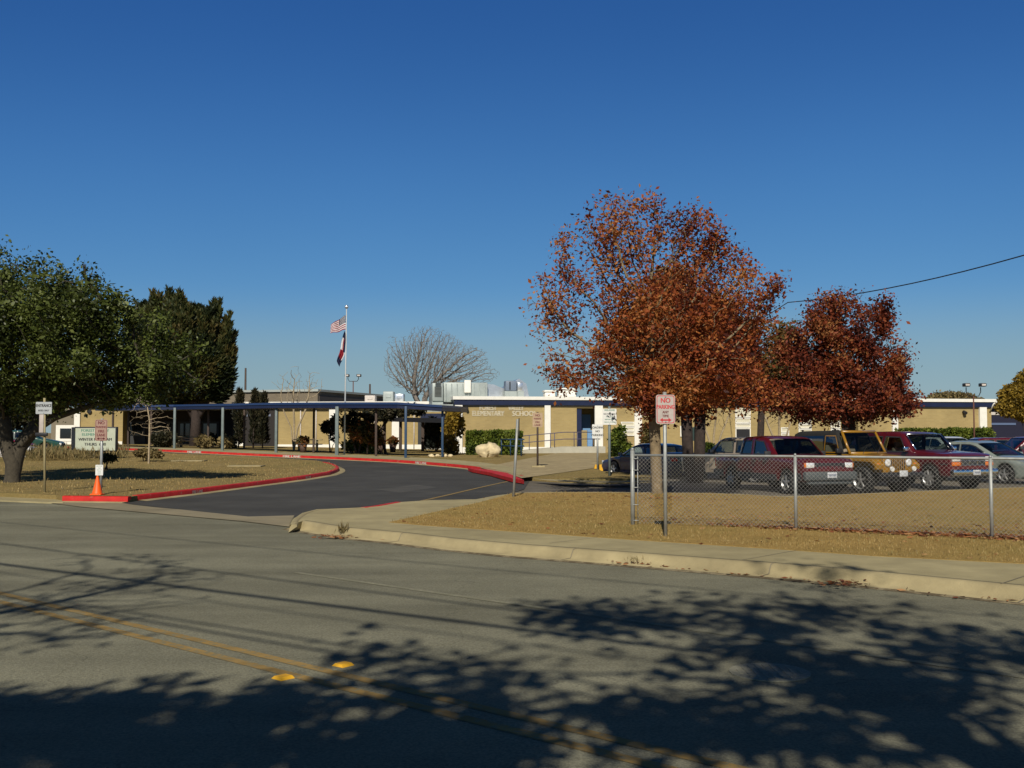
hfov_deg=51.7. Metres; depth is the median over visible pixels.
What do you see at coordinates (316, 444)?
picnic table
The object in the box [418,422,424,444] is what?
door
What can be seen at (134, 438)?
door
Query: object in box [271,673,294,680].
road marker
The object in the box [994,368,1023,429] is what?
yellow tree
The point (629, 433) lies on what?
window
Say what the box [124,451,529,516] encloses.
driveway
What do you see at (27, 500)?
curb
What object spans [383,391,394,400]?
rooftop box
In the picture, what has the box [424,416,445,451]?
spiky shrub
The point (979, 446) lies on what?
parked car
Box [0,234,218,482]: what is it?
live oak
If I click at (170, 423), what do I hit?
door
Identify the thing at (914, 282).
power line
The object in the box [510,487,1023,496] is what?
lot kerb
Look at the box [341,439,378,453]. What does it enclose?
courtyard shrub
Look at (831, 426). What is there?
window
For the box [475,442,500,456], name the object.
boulder
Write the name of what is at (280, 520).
driveway apron
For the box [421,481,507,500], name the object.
lot line
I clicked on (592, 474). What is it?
school lawn
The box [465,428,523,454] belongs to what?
hedge
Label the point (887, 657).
faded lane line
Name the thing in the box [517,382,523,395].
roof fan
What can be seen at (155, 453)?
sage shrub
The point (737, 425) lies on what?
window
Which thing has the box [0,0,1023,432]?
sky
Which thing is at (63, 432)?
window
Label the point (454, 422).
autumn vine
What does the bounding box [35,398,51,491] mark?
entrance sign
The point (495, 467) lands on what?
walk
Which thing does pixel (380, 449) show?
planter
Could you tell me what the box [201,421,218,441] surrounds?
door
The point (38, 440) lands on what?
parked car
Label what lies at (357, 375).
parking lot lamp
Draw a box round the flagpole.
[343,305,347,453]
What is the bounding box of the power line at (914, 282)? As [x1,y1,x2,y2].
[762,255,1023,318]
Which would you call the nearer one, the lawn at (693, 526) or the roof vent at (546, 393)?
the lawn at (693, 526)
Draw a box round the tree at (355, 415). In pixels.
[329,409,384,453]
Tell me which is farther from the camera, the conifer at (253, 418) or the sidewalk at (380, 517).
the conifer at (253, 418)
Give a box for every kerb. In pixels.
[62,495,130,502]
[67,446,522,477]
[132,462,344,500]
[286,506,1023,602]
[365,502,398,507]
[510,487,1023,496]
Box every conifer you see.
[231,387,246,447]
[247,388,262,447]
[257,390,270,447]
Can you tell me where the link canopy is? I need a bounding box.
[383,417,447,450]
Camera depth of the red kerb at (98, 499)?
26.39 m
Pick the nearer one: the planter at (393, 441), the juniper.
the planter at (393, 441)
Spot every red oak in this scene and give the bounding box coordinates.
[518,184,792,493]
[601,248,789,482]
[760,284,931,430]
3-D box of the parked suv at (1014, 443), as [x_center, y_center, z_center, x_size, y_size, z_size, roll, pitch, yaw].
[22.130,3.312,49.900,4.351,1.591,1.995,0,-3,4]
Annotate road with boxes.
[0,502,1023,767]
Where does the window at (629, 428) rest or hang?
in the school building
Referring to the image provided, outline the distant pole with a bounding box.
[244,368,246,389]
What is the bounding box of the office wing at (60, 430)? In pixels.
[51,401,139,443]
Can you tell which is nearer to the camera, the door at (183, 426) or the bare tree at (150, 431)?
the bare tree at (150, 431)
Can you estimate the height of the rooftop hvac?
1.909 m
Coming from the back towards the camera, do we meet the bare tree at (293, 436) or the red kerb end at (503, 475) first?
the bare tree at (293, 436)
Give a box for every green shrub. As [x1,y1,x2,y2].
[607,423,632,456]
[636,421,649,452]
[705,441,723,452]
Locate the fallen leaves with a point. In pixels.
(933, 533)
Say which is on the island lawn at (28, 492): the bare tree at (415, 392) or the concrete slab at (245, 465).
the concrete slab at (245, 465)
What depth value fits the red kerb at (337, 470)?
32.53 m
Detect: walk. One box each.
[67,445,523,474]
[481,453,599,477]
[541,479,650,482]
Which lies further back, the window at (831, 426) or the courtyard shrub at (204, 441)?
the window at (831, 426)
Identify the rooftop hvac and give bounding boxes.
[429,380,487,405]
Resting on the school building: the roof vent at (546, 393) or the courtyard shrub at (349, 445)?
the roof vent at (546, 393)
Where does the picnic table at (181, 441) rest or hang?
on the school lawn at (592, 474)
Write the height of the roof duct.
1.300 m
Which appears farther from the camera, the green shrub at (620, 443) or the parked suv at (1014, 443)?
the green shrub at (620, 443)
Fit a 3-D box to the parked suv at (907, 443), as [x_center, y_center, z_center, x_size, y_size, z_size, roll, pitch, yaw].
[13.006,2.417,33.877,2.195,1.799,4.739,1,-3,-24]
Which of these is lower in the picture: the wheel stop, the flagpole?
the wheel stop
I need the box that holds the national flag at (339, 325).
[330,315,345,332]
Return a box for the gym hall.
[94,389,382,435]
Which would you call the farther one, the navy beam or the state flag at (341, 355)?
the navy beam
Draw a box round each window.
[56,425,73,440]
[621,422,633,426]
[622,427,633,430]
[624,431,633,435]
[735,406,750,416]
[735,418,750,422]
[735,423,750,427]
[735,428,750,436]
[781,427,788,432]
[798,424,811,428]
[830,421,839,428]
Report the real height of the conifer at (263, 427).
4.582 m
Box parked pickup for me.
[714,436,856,493]
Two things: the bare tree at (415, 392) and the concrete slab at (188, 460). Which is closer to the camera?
the concrete slab at (188, 460)
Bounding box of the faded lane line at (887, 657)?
[295,572,1023,677]
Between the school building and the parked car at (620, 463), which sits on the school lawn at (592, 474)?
the school building
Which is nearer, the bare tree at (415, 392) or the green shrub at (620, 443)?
the green shrub at (620, 443)
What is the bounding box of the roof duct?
[487,379,528,396]
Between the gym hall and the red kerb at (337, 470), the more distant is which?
the gym hall
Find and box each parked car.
[13,430,65,447]
[602,443,684,475]
[926,437,966,449]
[934,441,1023,483]
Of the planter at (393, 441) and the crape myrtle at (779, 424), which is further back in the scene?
the planter at (393, 441)
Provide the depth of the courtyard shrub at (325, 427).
67.73 m
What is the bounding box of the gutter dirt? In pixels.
[283,529,1023,604]
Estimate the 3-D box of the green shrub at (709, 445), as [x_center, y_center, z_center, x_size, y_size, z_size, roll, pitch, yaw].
[10.901,3.691,57.873,1.660,1.124,1.157,0,-3,0]
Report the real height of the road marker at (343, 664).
0.020 m
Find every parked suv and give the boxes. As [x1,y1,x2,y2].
[679,437,782,482]
[858,431,997,489]
[967,437,1023,448]
[992,436,1023,454]
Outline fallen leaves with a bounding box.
[312,493,1023,600]
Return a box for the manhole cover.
[729,663,810,681]
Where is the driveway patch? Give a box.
[376,485,435,492]
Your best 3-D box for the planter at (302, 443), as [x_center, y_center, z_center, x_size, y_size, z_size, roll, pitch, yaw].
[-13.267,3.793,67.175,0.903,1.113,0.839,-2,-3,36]
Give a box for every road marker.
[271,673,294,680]
[332,661,353,667]
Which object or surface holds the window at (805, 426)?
in the school building
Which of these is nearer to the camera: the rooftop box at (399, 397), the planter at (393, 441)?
the planter at (393, 441)
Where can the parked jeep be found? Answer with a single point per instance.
(842, 442)
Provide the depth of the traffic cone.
27.12 m
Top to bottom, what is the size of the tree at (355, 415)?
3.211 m
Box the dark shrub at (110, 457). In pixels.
[99,453,118,469]
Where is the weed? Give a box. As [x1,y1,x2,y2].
[335,522,351,532]
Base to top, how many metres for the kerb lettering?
0.566 m
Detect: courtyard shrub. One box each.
[151,428,237,447]
[193,433,235,448]
[318,418,339,452]
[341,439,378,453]
[346,419,384,454]
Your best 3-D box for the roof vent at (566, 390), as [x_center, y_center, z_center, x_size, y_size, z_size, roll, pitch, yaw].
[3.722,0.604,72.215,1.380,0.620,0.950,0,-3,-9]
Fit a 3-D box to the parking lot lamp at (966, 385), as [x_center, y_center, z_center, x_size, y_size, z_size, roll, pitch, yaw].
[27.109,2.200,61.811,1.293,4.496,0.405,0,-3,0]
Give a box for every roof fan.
[503,381,517,395]
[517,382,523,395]
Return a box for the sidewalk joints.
[392,526,1023,601]
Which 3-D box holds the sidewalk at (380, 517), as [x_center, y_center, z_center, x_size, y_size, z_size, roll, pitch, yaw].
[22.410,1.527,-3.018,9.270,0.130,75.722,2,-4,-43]
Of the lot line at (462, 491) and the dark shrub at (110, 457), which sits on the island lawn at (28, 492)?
the dark shrub at (110, 457)
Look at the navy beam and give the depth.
78.97 m
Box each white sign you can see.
[591,424,603,469]
[602,406,616,475]
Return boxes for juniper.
[124,284,238,445]
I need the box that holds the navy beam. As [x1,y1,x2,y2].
[420,413,444,417]
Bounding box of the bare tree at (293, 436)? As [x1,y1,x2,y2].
[272,366,322,449]
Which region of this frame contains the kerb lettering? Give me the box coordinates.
[187,451,424,493]
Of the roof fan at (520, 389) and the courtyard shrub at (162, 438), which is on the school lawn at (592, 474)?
the courtyard shrub at (162, 438)
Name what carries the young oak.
on the school lawn at (592, 474)
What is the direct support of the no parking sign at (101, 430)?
on the island lawn at (28, 492)
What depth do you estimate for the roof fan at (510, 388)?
71.51 m
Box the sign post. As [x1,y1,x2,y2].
[512,418,519,496]
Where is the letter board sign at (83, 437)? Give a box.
[71,427,117,457]
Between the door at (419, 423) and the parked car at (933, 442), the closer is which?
the parked car at (933, 442)
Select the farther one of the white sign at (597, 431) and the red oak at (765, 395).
the white sign at (597, 431)
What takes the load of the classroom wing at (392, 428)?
on the school lawn at (592, 474)
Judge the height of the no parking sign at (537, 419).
2.564 m
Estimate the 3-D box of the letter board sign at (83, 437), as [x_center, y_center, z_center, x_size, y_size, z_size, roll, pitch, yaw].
[-21.808,3.103,55.041,2.456,1.741,0.295,0,-3,0]
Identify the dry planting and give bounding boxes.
[0,442,129,459]
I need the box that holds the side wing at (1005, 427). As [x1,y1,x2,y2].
[991,407,1023,436]
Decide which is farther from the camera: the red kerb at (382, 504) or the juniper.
the juniper
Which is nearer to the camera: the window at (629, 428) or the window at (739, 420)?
the window at (629, 428)
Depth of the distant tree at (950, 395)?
148.64 m
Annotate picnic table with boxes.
[178,437,198,446]
[293,439,322,450]
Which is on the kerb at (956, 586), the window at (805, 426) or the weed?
the weed
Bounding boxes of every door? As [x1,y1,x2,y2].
[129,421,145,443]
[156,421,172,430]
[178,421,189,443]
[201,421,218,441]
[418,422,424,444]
[581,414,590,429]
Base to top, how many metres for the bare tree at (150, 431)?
3.184 m
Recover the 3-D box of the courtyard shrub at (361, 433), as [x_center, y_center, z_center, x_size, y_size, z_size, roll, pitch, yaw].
[-8.994,3.293,64.853,2.465,2.292,1.824,0,-3,0]
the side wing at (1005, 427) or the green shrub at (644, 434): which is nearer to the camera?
the green shrub at (644, 434)
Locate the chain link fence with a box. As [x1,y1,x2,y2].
[630,448,1023,537]
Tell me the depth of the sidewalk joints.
13.40 m
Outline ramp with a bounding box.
[522,446,604,452]
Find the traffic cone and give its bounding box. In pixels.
[90,476,104,494]
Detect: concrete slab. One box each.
[170,460,206,461]
[227,465,264,466]
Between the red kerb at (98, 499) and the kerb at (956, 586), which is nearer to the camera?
the kerb at (956, 586)
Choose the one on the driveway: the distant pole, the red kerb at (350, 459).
the red kerb at (350, 459)
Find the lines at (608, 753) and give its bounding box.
[0,592,749,767]
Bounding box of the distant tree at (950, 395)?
[921,390,984,398]
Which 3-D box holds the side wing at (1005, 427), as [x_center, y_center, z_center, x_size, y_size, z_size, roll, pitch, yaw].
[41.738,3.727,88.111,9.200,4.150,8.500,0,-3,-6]
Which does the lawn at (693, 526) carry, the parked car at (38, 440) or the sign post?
the sign post
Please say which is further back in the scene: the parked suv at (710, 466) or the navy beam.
the navy beam
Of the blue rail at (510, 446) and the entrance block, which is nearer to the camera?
the blue rail at (510, 446)
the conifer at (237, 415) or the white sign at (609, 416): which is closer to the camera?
the white sign at (609, 416)
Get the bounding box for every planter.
[295,435,309,451]
[377,438,385,451]
[386,435,399,451]
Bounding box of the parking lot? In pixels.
[515,472,1023,495]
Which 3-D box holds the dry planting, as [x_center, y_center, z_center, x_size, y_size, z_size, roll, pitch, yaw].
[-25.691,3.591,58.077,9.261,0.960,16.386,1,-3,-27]
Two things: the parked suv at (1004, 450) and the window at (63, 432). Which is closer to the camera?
the parked suv at (1004, 450)
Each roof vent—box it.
[542,390,555,396]
[555,388,577,396]
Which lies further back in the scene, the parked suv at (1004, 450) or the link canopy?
the link canopy
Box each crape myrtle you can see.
[705,406,736,445]
[765,412,790,435]
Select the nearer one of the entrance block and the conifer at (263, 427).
the conifer at (263, 427)
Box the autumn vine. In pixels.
[440,412,465,454]
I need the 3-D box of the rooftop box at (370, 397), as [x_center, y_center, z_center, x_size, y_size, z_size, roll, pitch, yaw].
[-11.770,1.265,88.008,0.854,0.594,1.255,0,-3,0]
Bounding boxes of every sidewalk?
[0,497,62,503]
[290,494,1023,584]
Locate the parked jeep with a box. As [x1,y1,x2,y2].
[795,430,923,493]
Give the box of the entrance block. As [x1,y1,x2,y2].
[112,404,233,444]
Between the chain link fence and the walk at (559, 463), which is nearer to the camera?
the chain link fence
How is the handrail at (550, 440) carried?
on the ramp
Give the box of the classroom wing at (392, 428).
[232,401,444,448]
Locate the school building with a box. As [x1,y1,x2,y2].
[443,396,997,452]
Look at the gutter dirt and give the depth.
13.21 m
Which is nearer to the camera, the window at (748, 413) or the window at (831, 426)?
the window at (748, 413)
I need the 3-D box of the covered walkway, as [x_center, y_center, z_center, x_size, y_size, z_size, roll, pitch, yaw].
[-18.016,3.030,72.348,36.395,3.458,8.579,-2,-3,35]
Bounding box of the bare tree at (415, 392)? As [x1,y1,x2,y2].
[384,326,499,400]
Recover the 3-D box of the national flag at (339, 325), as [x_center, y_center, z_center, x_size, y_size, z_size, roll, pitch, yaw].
[-10.573,-3.629,64.230,0.895,1.135,0.222,0,-3,0]
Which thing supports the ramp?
on the school lawn at (592, 474)
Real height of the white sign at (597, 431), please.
2.010 m
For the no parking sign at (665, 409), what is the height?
2.332 m
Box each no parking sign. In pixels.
[95,418,107,488]
[533,412,542,465]
[656,392,674,536]
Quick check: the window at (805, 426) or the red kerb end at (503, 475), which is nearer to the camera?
the red kerb end at (503, 475)
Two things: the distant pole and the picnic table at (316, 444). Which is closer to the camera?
the picnic table at (316, 444)
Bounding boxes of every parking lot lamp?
[346,374,360,391]
[962,383,986,440]
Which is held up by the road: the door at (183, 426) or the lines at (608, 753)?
the lines at (608, 753)
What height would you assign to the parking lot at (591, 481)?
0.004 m
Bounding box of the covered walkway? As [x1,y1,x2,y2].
[95,402,467,457]
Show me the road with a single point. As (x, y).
(72, 694)
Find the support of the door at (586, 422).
in the school building
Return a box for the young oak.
[720,314,814,435]
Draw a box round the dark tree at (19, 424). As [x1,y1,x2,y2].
[10,376,75,429]
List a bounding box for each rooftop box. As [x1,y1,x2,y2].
[365,395,376,400]
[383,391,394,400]
[395,394,404,400]
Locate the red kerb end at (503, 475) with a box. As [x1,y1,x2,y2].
[468,468,523,483]
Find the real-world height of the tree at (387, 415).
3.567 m
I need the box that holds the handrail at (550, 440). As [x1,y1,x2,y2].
[523,432,592,449]
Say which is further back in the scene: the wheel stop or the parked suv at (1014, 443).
the parked suv at (1014, 443)
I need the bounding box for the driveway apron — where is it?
[55,502,293,526]
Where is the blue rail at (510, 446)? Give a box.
[500,439,524,455]
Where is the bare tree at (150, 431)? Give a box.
[130,403,172,462]
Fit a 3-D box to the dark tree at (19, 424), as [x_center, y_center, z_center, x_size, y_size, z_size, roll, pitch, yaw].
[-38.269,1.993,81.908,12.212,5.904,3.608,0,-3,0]
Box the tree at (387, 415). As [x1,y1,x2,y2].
[372,402,426,452]
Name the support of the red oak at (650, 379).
on the lawn at (693, 526)
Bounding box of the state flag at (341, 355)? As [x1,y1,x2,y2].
[337,331,345,366]
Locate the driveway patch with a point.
(407, 488)
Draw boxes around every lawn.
[0,451,334,501]
[67,444,650,483]
[390,488,1023,563]
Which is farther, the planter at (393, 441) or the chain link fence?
the planter at (393, 441)
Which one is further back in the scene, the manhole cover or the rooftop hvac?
the rooftop hvac
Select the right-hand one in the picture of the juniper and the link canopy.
the link canopy
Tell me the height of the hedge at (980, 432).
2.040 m
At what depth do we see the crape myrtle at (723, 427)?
61.90 m
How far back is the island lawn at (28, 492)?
40.82 m
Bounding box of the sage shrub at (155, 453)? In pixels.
[132,445,164,461]
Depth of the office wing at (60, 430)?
95.98 m
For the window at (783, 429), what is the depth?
73.43 m
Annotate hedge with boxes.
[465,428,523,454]
[894,426,995,440]
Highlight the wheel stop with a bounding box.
[594,464,602,470]
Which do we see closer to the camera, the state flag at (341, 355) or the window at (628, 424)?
the state flag at (341, 355)
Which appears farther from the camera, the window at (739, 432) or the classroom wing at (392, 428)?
the classroom wing at (392, 428)
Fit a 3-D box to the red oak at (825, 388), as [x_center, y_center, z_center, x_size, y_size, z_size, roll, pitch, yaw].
[13.414,-0.178,42.713,6.768,7.911,5.527,0,-3,0]
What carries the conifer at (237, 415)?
on the school lawn at (592, 474)

